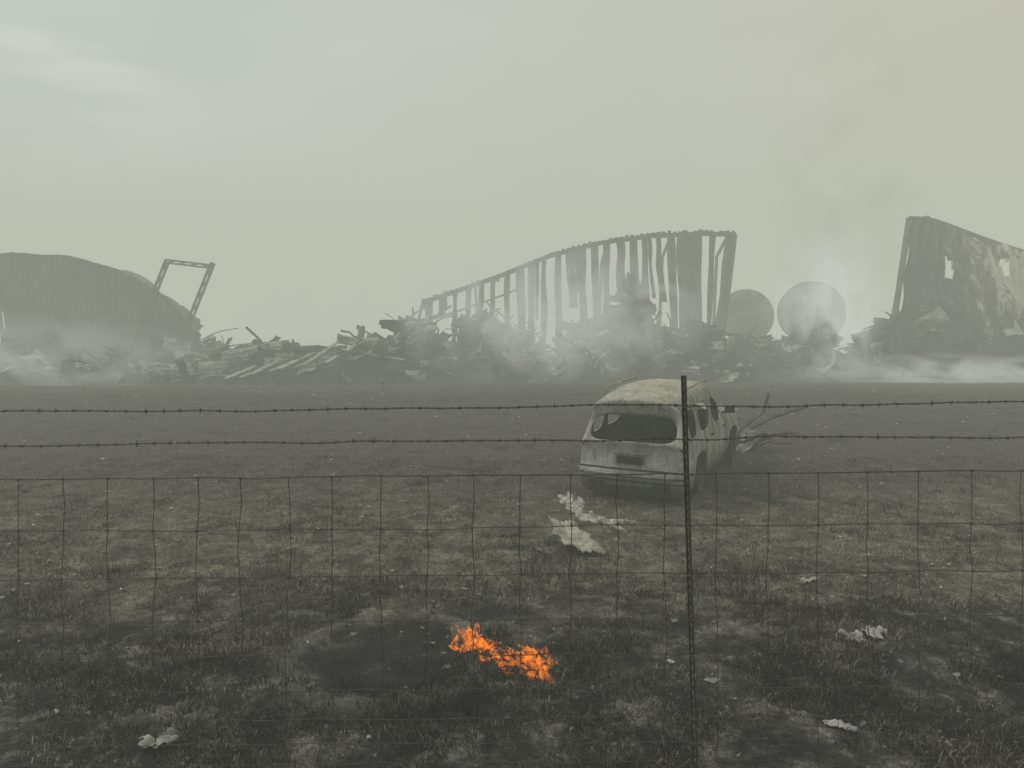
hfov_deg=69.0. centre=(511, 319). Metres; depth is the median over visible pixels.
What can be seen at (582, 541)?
crumpled metal panel
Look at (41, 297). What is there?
end wall
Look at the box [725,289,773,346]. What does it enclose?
storage tank
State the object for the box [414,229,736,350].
collapsed hangar
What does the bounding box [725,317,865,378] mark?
debris pile
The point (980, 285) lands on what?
collapsed hangar
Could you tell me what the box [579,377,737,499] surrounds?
burnt car
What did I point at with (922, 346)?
debris pile
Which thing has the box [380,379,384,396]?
marker stake
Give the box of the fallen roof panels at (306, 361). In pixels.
[222,341,364,378]
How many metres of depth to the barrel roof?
42.20 m
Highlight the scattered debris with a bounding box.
[0,385,1023,767]
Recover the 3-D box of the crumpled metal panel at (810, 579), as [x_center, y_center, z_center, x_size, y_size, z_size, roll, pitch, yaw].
[3.304,2.901,8.299,0.255,0.068,0.111,0,0,0]
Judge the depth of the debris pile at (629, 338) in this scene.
37.21 m
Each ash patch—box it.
[558,490,585,521]
[571,509,626,531]
[597,519,638,523]
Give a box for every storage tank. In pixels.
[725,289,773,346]
[777,281,846,344]
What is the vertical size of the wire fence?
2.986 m
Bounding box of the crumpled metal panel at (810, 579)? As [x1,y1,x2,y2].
[798,576,818,583]
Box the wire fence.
[0,375,1023,767]
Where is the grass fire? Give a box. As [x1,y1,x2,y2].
[455,627,556,674]
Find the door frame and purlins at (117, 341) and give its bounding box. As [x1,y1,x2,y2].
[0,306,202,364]
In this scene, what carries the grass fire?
on the ground at (736, 637)
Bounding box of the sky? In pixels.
[0,0,1023,324]
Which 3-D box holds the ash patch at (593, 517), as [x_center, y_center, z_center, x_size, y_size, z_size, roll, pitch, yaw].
[1.237,2.948,11.065,0.408,0.084,1.556,0,0,-22]
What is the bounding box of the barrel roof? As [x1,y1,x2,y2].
[0,252,201,333]
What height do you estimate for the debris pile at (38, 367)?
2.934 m
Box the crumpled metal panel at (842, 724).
[822,719,857,732]
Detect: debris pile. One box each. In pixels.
[0,342,191,383]
[131,322,249,364]
[146,325,428,384]
[379,301,568,380]
[540,286,754,382]
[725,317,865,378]
[836,296,1023,380]
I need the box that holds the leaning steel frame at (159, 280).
[130,259,215,348]
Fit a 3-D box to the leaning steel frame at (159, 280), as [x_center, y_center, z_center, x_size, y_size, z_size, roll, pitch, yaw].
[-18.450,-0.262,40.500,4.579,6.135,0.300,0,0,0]
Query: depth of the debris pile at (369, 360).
35.02 m
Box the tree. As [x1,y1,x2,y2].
[736,393,806,451]
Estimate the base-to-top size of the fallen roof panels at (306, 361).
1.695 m
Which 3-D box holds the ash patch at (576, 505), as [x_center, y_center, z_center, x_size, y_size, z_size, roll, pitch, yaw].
[0.974,2.942,11.952,0.445,0.097,1.961,0,0,0]
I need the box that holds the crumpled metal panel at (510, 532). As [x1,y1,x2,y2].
[495,526,518,537]
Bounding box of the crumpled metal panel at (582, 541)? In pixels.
[548,515,605,553]
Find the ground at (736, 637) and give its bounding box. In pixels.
[0,325,1023,767]
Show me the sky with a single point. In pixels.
(334, 162)
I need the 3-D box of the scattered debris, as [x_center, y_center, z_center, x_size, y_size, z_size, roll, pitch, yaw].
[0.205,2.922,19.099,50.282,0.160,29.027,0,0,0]
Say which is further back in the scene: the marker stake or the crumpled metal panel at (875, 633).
the marker stake
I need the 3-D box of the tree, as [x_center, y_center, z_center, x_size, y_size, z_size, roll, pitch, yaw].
[5.188,3.030,17.896,4.379,2.759,3.349,0,0,0]
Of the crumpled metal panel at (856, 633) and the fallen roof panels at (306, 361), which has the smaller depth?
the crumpled metal panel at (856, 633)
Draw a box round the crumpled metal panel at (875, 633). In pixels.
[860,625,887,639]
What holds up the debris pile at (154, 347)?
on the ground at (736, 637)
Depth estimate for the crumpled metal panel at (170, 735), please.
5.15 m
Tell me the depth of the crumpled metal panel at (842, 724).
5.33 m
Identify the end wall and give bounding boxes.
[0,255,192,363]
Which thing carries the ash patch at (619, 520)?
on the ground at (736, 637)
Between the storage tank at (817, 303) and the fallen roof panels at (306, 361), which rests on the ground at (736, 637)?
the storage tank at (817, 303)
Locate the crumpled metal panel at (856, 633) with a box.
[838,628,870,642]
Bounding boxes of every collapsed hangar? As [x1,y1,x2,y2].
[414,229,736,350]
[889,216,1023,345]
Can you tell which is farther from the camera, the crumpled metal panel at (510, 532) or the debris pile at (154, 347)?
the debris pile at (154, 347)
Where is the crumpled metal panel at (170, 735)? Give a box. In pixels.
[138,727,179,748]

